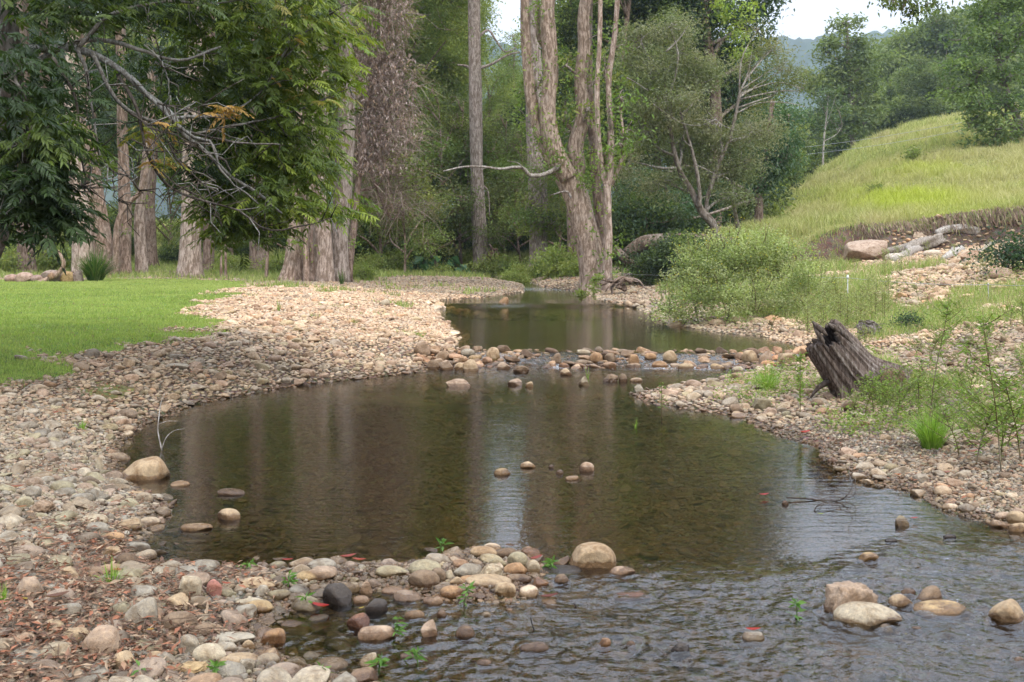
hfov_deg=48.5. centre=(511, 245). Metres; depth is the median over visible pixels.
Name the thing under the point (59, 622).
stone
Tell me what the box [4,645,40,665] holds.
stone
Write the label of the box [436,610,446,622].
stone
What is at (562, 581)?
stone
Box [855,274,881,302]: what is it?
weed plant
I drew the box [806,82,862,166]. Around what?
gum tree
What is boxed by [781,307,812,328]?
weed plant
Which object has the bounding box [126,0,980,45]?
sky
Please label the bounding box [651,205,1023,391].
bank grass
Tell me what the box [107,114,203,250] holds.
tree
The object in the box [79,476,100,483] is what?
stone
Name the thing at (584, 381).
stone
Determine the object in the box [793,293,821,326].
weed plant
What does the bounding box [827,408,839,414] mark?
stone
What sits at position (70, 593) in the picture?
stone
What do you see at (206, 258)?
riverside tree
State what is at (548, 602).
stone
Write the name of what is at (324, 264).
riverside tree
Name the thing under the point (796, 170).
dark tree
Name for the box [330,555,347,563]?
stone
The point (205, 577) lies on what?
stone
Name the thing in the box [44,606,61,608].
fallen leaf
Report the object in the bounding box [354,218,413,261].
dark shrub
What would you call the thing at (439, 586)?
stone
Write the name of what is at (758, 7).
evergreen tree
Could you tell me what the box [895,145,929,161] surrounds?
hill shrub
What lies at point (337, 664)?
stone
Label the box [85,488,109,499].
stone
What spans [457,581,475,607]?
creeper sprig
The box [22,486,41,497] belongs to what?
stone
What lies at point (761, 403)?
stone
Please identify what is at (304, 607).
stone
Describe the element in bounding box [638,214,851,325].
flowering bush
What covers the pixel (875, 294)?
weed plant
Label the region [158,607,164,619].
stone
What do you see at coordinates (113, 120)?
tall tree
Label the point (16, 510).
stone
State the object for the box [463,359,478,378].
stone
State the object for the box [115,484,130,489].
stone
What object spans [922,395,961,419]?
weed plant
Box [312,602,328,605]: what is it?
fallen leaf
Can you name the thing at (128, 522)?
stone
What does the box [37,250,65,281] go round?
driftwood branch
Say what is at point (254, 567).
stone
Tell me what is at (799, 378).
weed plant
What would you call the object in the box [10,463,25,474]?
stone
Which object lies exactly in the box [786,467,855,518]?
dead branch
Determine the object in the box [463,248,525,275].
green shrub
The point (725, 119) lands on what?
tall tree
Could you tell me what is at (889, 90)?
gum tree
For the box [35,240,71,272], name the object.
green shrub
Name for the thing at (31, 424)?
stone
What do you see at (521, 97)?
tall tree
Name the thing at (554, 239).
dark shrub
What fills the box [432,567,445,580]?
stone
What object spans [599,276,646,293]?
root mass
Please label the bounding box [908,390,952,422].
weed plant
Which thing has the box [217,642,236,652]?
stone
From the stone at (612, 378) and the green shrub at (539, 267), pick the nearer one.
the stone at (612, 378)
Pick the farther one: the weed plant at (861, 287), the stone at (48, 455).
the weed plant at (861, 287)
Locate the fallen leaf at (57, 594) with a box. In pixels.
[45,591,68,596]
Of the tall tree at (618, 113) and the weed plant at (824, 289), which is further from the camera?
the tall tree at (618, 113)
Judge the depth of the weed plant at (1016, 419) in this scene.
8.13 m
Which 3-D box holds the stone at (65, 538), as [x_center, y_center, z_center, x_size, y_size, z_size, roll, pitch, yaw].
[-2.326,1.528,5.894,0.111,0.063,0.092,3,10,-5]
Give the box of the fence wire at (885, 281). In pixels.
[613,273,1023,285]
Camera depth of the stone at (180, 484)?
7.57 m
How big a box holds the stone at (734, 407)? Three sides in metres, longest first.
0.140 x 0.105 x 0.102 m
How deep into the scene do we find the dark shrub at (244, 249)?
59.55 m
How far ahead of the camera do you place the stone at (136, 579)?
5.06 m
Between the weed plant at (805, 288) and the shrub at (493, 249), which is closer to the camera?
the weed plant at (805, 288)
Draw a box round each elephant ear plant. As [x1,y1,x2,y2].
[406,261,433,271]
[412,256,460,271]
[451,264,470,272]
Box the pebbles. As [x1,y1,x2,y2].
[0,209,1023,681]
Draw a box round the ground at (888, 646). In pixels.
[0,114,1023,681]
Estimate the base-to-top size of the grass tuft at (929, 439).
0.402 m
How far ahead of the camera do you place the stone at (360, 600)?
5.09 m
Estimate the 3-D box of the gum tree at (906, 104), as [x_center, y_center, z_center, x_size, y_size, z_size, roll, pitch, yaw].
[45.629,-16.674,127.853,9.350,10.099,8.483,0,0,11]
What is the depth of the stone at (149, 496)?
6.93 m
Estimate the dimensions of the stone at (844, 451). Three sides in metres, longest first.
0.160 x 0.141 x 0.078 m
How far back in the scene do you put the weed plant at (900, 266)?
24.93 m
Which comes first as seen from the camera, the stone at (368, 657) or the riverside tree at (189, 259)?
the stone at (368, 657)
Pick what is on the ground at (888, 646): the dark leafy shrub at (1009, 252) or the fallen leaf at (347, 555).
the dark leafy shrub at (1009, 252)
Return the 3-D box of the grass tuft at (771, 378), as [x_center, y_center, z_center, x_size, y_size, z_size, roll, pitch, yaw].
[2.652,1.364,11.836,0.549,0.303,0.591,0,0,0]
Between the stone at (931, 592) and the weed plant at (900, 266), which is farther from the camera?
the weed plant at (900, 266)
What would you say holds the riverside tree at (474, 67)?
on the ground at (888, 646)
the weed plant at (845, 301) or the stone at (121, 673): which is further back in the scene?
the weed plant at (845, 301)
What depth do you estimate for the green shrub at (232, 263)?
45.62 m
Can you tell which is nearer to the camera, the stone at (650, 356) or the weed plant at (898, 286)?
the stone at (650, 356)
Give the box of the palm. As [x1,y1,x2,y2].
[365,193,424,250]
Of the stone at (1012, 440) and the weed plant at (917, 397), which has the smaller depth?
the stone at (1012, 440)
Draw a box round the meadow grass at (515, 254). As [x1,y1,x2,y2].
[15,218,557,262]
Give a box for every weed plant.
[575,288,590,301]
[584,274,605,299]
[658,382,668,419]
[749,307,790,330]
[766,364,790,377]
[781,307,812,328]
[791,352,810,411]
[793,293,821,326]
[794,293,817,327]
[795,282,820,305]
[798,295,817,330]
[805,299,831,326]
[814,298,838,327]
[819,282,832,309]
[823,288,848,317]
[828,278,845,301]
[830,295,849,316]
[832,292,857,326]
[835,298,856,322]
[836,317,855,331]
[839,385,888,412]
[841,289,869,327]
[841,296,855,317]
[847,390,865,409]
[851,289,872,318]
[853,300,878,324]
[854,374,897,411]
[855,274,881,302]
[856,326,872,343]
[857,284,870,302]
[858,290,885,312]
[858,378,891,395]
[862,279,891,306]
[864,365,884,382]
[864,376,930,417]
[865,288,887,319]
[865,375,899,411]
[873,381,915,419]
[873,394,896,420]
[875,248,888,261]
[875,274,897,296]
[875,290,891,315]
[876,382,901,404]
[878,290,893,315]
[880,363,925,396]
[886,294,893,312]
[892,277,905,296]
[893,368,933,388]
[895,254,906,267]
[895,260,908,275]
[897,373,939,410]
[898,329,926,346]
[901,248,916,262]
[901,399,960,426]
[902,299,966,418]
[903,359,956,389]
[905,390,927,407]
[907,284,932,298]
[907,331,954,360]
[907,340,924,354]
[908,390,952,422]
[913,394,962,417]
[913,402,994,453]
[916,331,960,353]
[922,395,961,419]
[924,370,961,385]
[925,324,948,337]
[925,380,996,425]
[931,327,953,347]
[931,377,951,392]
[934,309,969,332]
[934,349,958,364]
[938,379,954,396]
[942,305,1023,471]
[943,391,1023,464]
[945,383,971,408]
[946,352,971,366]
[946,364,980,385]
[947,298,971,313]
[952,365,1023,457]
[953,362,985,395]
[954,336,990,356]
[957,322,985,338]
[962,335,1004,361]
[964,315,1009,342]
[968,386,992,406]
[969,398,1023,446]
[969,399,1023,432]
[972,319,997,347]
[974,405,1023,460]
[974,425,989,441]
[975,259,986,274]
[990,341,1001,356]
[995,348,1023,375]
[996,305,1021,324]
[1007,354,1023,371]
[1012,299,1023,322]
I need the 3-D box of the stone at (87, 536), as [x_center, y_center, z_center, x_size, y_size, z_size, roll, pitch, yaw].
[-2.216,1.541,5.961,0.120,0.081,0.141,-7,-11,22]
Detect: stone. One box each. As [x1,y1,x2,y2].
[0,484,15,491]
[0,506,21,516]
[0,513,24,525]
[0,530,23,545]
[2,667,29,677]
[3,453,19,459]
[4,274,15,281]
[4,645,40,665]
[6,553,30,565]
[8,631,33,640]
[9,570,37,581]
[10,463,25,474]
[12,545,45,556]
[13,540,33,546]
[13,561,33,570]
[13,577,43,597]
[14,272,32,281]
[14,496,34,506]
[17,421,38,428]
[20,530,35,539]
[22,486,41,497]
[24,477,43,485]
[29,500,55,512]
[30,275,42,280]
[30,659,68,679]
[31,471,52,477]
[31,612,48,622]
[35,538,54,548]
[38,587,75,608]
[40,641,70,659]
[41,270,61,281]
[41,476,54,482]
[42,583,63,591]
[43,619,64,632]
[44,452,59,461]
[45,555,72,567]
[46,431,64,438]
[50,481,74,490]
[50,510,76,521]
[50,603,81,618]
[53,534,73,543]
[54,487,75,494]
[58,543,76,549]
[59,566,78,576]
[60,271,73,281]
[62,503,75,511]
[63,627,88,642]
[67,598,91,606]
[68,620,82,627]
[71,493,94,500]
[71,497,96,509]
[73,270,83,281]
[74,656,92,664]
[76,532,100,543]
[77,467,91,475]
[78,566,108,577]
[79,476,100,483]
[80,514,108,523]
[82,624,120,655]
[84,472,105,480]
[84,522,111,533]
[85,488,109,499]
[87,667,108,681]
[93,575,121,586]
[95,457,103,469]
[95,657,109,667]
[98,597,121,606]
[100,512,114,518]
[100,563,120,570]
[102,485,118,491]
[102,546,120,555]
[102,620,124,628]
[104,532,124,541]
[105,471,122,477]
[107,478,128,484]
[108,601,131,616]
[109,452,130,464]
[109,650,133,668]
[110,671,128,676]
[113,568,144,578]
[114,515,127,520]
[114,518,141,530]
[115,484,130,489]
[115,552,138,563]
[119,498,139,506]
[119,560,149,570]
[119,577,146,588]
[119,630,129,644]
[122,456,170,489]
[124,541,151,551]
[124,597,158,628]
[127,657,166,678]
[128,595,161,606]
[130,585,157,597]
[131,650,148,658]
[133,639,162,651]
[135,492,152,502]
[135,549,156,560]
[140,575,156,583]
[141,517,160,526]
[146,651,160,656]
[152,494,164,500]
[153,560,182,574]
[155,507,171,516]
[157,652,175,663]
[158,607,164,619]
[158,635,176,643]
[161,611,197,632]
[161,670,181,679]
[165,363,188,368]
[165,592,188,610]
[169,558,190,564]
[170,480,189,488]
[173,661,207,672]
[175,565,200,577]
[178,575,201,596]
[178,634,198,653]
[179,572,210,585]
[180,523,213,532]
[188,596,209,610]
[192,559,219,572]
[192,643,225,661]
[194,622,216,636]
[196,614,210,621]
[196,635,208,645]
[206,579,221,595]
[213,631,254,644]
[217,488,244,497]
[217,508,240,525]
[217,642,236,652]
[217,661,245,676]
[218,656,240,662]
[220,609,247,627]
[227,652,258,659]
[235,597,260,604]
[236,604,256,620]
[240,658,255,669]
[242,576,275,588]
[242,640,254,648]
[244,564,268,573]
[244,600,273,613]
[254,585,268,596]
[255,627,272,638]
[257,562,268,567]
[257,653,279,664]
[259,648,279,656]
[260,628,285,646]
[267,589,290,600]
[268,561,287,568]
[271,662,301,674]
[285,656,306,665]
[288,557,312,567]
[288,593,304,601]
[289,584,310,594]
[290,595,321,615]
[291,564,310,572]
[296,571,316,580]
[303,651,323,663]
[308,558,336,568]
[309,566,337,580]
[311,588,324,598]
[313,657,347,670]
[323,583,351,611]
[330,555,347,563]
[342,582,359,594]
[343,561,355,566]
[347,613,369,633]
[353,595,368,605]
[357,625,395,647]
[360,581,372,597]
[360,652,377,670]
[365,598,387,619]
[375,565,407,577]
[379,299,389,305]
[379,558,397,565]
[381,586,407,595]
[393,590,421,603]
[400,653,415,662]
[404,610,424,621]
[408,569,439,587]
[409,559,440,573]
[414,341,429,355]
[420,619,437,648]
[422,596,442,607]
[425,553,449,562]
[426,360,439,370]
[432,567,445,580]
[434,582,451,591]
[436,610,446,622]
[440,360,453,373]
[440,585,462,598]
[443,546,461,555]
[446,379,471,389]
[446,570,453,579]
[449,576,463,585]
[452,559,468,567]
[454,362,463,374]
[454,563,481,576]
[455,625,474,643]
[460,349,474,356]
[460,575,471,582]
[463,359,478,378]
[465,574,512,587]
[468,592,485,599]
[470,546,496,556]
[476,658,492,669]
[479,553,502,562]
[480,563,502,574]
[481,611,491,621]
[484,543,501,549]
[486,347,499,360]
[489,558,506,566]
[494,468,510,477]
[494,582,515,596]
[497,362,510,372]
[497,547,516,557]
[499,297,508,305]
[503,562,526,573]
[507,552,527,566]
[508,378,521,388]
[509,574,531,583]
[513,365,529,375]
[519,584,538,599]
[519,641,548,657]
[520,461,535,470]
[521,547,541,555]
[525,381,532,389]
[525,560,539,573]
[537,598,557,611]
[542,565,584,579]
[551,353,560,366]
[554,574,570,588]
[556,469,563,475]
[560,368,571,379]
[565,475,578,481]
[570,542,615,577]
[577,349,590,354]
[578,376,588,390]
[579,462,593,475]
[589,352,602,363]
[596,638,610,653]
[603,374,617,385]
[604,353,616,362]
[609,566,634,579]
[614,591,650,604]
[619,374,627,386]
[626,641,635,652]
[628,354,639,363]
[630,378,642,383]
[634,384,643,392]
[644,353,656,360]
[651,361,667,369]
[663,350,677,363]
[671,642,690,660]
[678,363,693,371]
[729,404,742,412]
[730,372,742,378]
[731,366,743,372]
[741,350,756,362]
[742,631,764,646]
[753,398,770,409]
[759,350,771,362]
[777,353,796,364]
[781,411,790,415]
[782,500,787,506]
[811,398,823,406]
[822,580,877,635]
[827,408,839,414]
[833,601,901,637]
[838,447,857,455]
[839,564,867,574]
[840,400,859,410]
[850,391,860,399]
[856,462,874,469]
[858,552,879,566]
[872,461,887,466]
[878,624,892,635]
[885,538,896,544]
[887,594,912,614]
[895,515,909,530]
[899,588,915,600]
[911,599,968,620]
[911,626,922,634]
[913,585,942,603]
[934,485,951,495]
[943,534,955,539]
[950,636,965,642]
[985,434,1001,444]
[988,599,1023,637]
[989,520,1010,529]
[995,512,1007,520]
[1003,438,1019,444]
[1006,511,1023,522]
[1008,523,1023,534]
[1012,656,1023,670]
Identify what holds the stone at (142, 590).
on the ground at (888, 646)
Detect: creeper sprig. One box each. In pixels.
[130,659,153,675]
[207,659,225,672]
[237,558,257,571]
[282,569,297,586]
[296,592,314,602]
[365,654,389,674]
[393,616,406,641]
[402,646,426,667]
[434,537,453,553]
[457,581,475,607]
[542,555,558,568]
[786,597,806,625]
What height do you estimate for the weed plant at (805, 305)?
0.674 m
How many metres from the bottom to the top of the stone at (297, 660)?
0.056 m
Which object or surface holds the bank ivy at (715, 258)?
on the ground at (888, 646)
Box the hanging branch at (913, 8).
[867,0,956,24]
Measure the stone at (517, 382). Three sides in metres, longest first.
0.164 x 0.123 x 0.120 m
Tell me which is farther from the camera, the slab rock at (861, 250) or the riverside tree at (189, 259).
the riverside tree at (189, 259)
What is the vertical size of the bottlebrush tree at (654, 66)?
9.415 m
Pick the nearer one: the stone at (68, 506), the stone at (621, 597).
the stone at (621, 597)
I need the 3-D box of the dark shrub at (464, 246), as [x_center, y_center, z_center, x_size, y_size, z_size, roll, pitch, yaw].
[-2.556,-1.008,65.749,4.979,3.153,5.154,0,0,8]
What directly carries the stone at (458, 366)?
on the ground at (888, 646)
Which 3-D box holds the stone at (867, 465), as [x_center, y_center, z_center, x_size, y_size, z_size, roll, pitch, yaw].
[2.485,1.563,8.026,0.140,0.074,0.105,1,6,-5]
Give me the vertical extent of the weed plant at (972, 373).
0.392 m
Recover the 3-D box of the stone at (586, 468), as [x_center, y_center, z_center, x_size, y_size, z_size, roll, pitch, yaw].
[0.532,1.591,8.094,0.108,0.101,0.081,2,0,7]
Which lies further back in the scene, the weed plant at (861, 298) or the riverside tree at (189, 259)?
the riverside tree at (189, 259)
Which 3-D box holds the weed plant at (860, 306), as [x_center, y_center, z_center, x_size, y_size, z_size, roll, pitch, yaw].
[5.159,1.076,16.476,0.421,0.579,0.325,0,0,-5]
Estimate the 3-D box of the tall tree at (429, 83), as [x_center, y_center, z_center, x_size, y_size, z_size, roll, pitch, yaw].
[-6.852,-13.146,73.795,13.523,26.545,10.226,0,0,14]
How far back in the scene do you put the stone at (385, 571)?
5.44 m
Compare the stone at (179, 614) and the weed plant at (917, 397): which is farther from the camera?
the weed plant at (917, 397)
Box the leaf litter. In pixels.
[0,280,1023,681]
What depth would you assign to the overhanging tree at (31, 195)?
11.59 m
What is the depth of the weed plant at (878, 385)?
10.72 m
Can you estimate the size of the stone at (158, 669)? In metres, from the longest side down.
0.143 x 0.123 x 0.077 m
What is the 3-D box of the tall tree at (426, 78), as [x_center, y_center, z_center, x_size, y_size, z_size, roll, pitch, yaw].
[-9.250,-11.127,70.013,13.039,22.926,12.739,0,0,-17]
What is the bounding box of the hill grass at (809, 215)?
[648,100,1023,257]
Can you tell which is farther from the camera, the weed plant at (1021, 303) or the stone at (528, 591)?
the weed plant at (1021, 303)
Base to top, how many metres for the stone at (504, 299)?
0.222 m
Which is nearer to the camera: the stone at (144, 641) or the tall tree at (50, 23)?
the stone at (144, 641)
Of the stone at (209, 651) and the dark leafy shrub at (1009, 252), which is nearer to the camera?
the stone at (209, 651)
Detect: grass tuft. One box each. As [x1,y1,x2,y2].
[0,583,8,603]
[74,421,87,429]
[95,559,127,584]
[337,266,344,283]
[740,363,785,389]
[827,269,849,294]
[894,397,970,449]
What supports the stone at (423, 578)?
on the ground at (888, 646)
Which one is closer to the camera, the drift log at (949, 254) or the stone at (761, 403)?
the stone at (761, 403)
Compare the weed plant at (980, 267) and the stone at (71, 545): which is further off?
the weed plant at (980, 267)
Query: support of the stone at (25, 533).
on the ground at (888, 646)
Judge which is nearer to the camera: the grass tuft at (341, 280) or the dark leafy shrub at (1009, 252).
the dark leafy shrub at (1009, 252)
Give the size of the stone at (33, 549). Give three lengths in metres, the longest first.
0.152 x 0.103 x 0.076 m
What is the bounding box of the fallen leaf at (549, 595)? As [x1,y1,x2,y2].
[541,593,557,596]
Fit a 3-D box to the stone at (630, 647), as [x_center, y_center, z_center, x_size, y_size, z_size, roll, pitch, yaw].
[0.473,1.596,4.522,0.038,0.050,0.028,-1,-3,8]
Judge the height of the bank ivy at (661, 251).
2.081 m
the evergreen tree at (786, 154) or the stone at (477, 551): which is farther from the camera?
the evergreen tree at (786, 154)
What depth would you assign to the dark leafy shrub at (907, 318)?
16.87 m
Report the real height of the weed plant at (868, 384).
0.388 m
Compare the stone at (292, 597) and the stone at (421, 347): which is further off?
the stone at (421, 347)
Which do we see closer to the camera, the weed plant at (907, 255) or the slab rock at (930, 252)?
the weed plant at (907, 255)
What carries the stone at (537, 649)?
on the creek water
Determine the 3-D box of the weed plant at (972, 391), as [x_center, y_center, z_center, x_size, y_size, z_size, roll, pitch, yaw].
[3.496,1.268,8.832,0.586,0.440,0.356,0,0,-41]
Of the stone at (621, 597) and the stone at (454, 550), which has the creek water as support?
the stone at (621, 597)
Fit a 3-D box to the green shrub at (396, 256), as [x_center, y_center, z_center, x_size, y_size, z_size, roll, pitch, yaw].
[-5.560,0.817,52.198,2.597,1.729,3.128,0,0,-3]
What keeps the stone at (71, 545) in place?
on the ground at (888, 646)
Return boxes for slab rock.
[844,240,887,262]
[884,253,903,259]
[913,232,924,236]
[923,250,941,255]
[960,250,985,260]
[971,384,985,393]
[988,267,1013,278]
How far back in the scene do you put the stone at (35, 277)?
34.34 m
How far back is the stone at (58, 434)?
8.76 m
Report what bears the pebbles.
on the ground at (888, 646)
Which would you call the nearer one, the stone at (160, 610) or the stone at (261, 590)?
the stone at (160, 610)
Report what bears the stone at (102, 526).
on the ground at (888, 646)
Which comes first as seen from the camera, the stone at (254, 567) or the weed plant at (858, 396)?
the stone at (254, 567)
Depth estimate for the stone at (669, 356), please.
15.35 m
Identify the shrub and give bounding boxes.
[0,243,46,273]
[3,233,41,254]
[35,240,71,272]
[65,199,133,237]
[112,234,134,256]
[157,242,202,263]
[158,229,172,245]
[207,252,256,272]
[222,237,248,256]
[250,250,284,272]
[267,232,287,249]
[353,248,401,271]
[353,259,382,280]
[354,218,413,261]
[358,216,445,250]
[359,243,425,272]
[376,246,418,271]
[402,244,462,267]
[422,260,456,273]
[435,212,463,250]
[442,206,495,249]
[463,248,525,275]
[482,244,498,274]
[488,218,550,254]
[493,259,537,279]
[496,269,535,283]
[521,246,563,275]
[526,237,577,280]
[548,219,567,251]
[557,252,578,278]
[561,195,688,264]
[591,183,714,263]
[611,169,723,231]
[619,172,729,229]
[863,182,884,191]
[880,308,929,329]
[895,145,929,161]
[955,225,1023,274]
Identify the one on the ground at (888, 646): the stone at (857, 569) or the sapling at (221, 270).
the sapling at (221, 270)
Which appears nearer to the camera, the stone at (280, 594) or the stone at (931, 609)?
the stone at (931, 609)
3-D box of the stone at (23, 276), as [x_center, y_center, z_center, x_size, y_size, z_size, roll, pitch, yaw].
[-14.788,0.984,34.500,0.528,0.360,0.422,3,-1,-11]
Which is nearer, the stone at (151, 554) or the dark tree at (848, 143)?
the stone at (151, 554)
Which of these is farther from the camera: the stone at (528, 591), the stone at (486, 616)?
the stone at (528, 591)
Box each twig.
[26,630,79,643]
[157,395,184,450]
[202,585,216,603]
[249,564,350,576]
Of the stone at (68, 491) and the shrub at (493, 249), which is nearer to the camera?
the stone at (68, 491)
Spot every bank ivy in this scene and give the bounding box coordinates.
[615,222,716,283]
[623,252,674,285]
[669,232,765,281]
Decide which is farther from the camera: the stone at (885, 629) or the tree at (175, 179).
the tree at (175, 179)
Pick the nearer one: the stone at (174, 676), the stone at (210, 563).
the stone at (174, 676)
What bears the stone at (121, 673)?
on the ground at (888, 646)
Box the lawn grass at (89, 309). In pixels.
[0,277,258,386]
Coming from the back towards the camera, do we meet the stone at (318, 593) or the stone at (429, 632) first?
the stone at (318, 593)
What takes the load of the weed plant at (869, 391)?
on the ground at (888, 646)
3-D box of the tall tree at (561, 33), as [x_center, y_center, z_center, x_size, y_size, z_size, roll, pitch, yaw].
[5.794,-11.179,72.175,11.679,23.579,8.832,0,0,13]
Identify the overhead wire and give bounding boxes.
[802,110,1020,147]
[812,117,1023,153]
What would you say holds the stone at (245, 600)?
on the ground at (888, 646)
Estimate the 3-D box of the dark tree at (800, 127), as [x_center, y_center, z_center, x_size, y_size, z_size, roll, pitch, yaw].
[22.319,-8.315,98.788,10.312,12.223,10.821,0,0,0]
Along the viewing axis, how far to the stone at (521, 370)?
14.34 m
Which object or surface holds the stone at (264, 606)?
on the ground at (888, 646)
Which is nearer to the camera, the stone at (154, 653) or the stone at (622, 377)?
the stone at (154, 653)
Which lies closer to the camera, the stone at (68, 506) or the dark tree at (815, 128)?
the stone at (68, 506)
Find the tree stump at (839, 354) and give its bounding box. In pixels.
[805,319,912,398]
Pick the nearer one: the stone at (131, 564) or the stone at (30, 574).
the stone at (30, 574)
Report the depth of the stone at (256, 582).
5.19 m
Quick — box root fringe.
[780,205,1023,266]
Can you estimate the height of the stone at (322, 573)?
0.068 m
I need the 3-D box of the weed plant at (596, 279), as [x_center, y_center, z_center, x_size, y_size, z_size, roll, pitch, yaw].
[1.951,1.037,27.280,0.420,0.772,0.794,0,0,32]
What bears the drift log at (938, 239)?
on the ground at (888, 646)
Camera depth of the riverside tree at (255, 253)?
47.71 m
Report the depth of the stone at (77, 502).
6.58 m
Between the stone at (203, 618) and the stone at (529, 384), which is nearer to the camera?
the stone at (203, 618)
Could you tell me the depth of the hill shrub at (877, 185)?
60.94 m
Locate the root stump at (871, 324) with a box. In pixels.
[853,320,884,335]
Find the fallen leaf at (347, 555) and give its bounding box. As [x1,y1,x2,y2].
[340,553,355,556]
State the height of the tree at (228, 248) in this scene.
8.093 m
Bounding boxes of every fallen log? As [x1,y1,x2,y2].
[613,246,653,278]
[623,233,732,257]
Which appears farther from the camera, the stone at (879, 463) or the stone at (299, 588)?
the stone at (879, 463)
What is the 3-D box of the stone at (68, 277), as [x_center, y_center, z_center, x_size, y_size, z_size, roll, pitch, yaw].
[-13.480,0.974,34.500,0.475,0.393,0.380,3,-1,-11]
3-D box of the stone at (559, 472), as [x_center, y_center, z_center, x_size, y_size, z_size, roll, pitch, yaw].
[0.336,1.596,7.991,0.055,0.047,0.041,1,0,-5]
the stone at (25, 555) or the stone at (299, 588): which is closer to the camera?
the stone at (299, 588)
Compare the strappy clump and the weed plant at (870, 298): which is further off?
the strappy clump
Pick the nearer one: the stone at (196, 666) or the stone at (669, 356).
the stone at (196, 666)
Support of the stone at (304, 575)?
on the ground at (888, 646)
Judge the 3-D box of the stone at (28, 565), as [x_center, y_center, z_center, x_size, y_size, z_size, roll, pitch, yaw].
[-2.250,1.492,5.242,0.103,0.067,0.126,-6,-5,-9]
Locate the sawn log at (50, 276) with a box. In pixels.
[47,272,54,279]
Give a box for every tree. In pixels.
[0,0,388,275]
[12,75,68,248]
[12,140,117,243]
[15,0,37,272]
[29,2,107,144]
[29,20,63,94]
[34,11,171,184]
[39,0,69,271]
[50,6,218,188]
[64,6,93,271]
[79,20,120,273]
[107,22,134,273]
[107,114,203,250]
[111,0,250,215]
[112,21,182,274]
[132,19,155,273]
[145,24,160,267]
[158,122,288,259]
[175,0,204,277]
[175,0,297,231]
[202,2,219,271]
[225,4,407,184]
[243,122,358,248]
[248,7,265,271]
[277,5,311,280]
[279,0,462,202]
[283,88,359,280]
[288,124,332,281]
[311,2,346,281]
[328,0,448,219]
[329,0,451,281]
[329,0,493,184]
[329,90,467,255]
[331,0,360,282]
[349,72,518,266]
[352,0,501,245]
[353,115,462,271]
[393,84,526,264]
[401,0,494,172]
[407,0,520,185]
[439,104,555,257]
[443,0,634,291]
[457,0,519,272]
[457,121,558,263]
[459,0,523,169]
[483,101,513,191]
[486,113,589,252]
[487,28,523,216]
[489,0,566,270]
[499,0,726,192]
[501,56,542,197]
[509,0,678,203]
[512,121,625,247]
[513,122,558,198]
[527,94,606,257]
[541,0,650,176]
[557,0,766,169]
[571,0,657,290]
[585,5,651,195]
[586,0,612,278]
[605,2,799,235]
[610,0,806,186]
[611,97,815,236]
[622,0,795,228]
[661,89,776,172]
[662,109,796,228]
[707,149,768,221]
[724,13,830,230]
[744,86,823,182]
[744,147,804,216]
[771,131,813,196]
[776,104,836,173]
[784,128,820,185]
[793,7,894,150]
[795,106,843,156]
[795,114,828,177]
[802,87,874,157]
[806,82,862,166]
[807,106,850,161]
[815,33,888,109]
[831,73,896,117]
[846,111,883,144]
[850,33,957,119]
[852,25,919,59]
[860,78,909,130]
[871,14,936,45]
[871,22,950,71]
[873,0,1014,115]
[880,51,949,129]
[892,10,962,36]
[901,6,1023,115]
[910,53,984,119]
[916,2,1023,102]
[925,0,1023,148]
[942,0,1023,40]
[956,0,1023,99]
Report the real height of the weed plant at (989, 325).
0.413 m
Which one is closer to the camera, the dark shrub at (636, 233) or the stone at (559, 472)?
the stone at (559, 472)
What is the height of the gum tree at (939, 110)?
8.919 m
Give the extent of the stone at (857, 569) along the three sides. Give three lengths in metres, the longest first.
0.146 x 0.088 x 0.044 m
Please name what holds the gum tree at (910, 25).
on the ground at (888, 646)
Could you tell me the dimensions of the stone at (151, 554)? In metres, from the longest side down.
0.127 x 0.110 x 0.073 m
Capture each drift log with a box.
[887,232,946,253]
[889,244,930,261]
[935,224,980,233]
[941,245,964,258]
[963,240,997,261]
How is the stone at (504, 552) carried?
on the ground at (888, 646)
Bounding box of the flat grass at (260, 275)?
[0,230,641,390]
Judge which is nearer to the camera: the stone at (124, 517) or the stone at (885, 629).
the stone at (885, 629)
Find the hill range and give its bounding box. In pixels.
[52,29,911,218]
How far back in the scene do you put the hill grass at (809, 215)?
60.79 m
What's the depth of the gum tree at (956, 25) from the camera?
147.08 m
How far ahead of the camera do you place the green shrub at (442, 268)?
51.87 m
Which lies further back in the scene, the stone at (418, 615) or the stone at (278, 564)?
the stone at (278, 564)
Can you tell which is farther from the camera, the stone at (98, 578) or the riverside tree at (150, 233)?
the riverside tree at (150, 233)
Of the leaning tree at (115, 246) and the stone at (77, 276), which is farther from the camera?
the leaning tree at (115, 246)
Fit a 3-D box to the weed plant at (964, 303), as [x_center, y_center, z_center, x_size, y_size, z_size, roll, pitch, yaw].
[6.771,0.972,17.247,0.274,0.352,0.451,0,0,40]
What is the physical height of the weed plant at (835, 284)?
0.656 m
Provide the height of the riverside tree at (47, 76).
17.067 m
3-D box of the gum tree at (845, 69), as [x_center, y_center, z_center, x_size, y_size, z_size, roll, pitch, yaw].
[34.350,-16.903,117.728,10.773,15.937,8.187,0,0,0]
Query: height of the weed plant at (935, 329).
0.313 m
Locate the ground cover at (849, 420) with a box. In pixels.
[702,247,1023,436]
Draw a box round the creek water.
[119,276,1023,681]
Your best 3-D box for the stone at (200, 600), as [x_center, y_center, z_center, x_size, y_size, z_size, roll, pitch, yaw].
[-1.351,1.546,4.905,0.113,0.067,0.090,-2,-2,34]
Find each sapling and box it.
[192,160,236,276]
[207,163,255,276]
[264,128,290,278]
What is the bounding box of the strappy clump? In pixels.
[69,244,121,280]
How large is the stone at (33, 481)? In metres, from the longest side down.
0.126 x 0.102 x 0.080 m
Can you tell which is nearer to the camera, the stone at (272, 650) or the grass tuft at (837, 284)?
the stone at (272, 650)

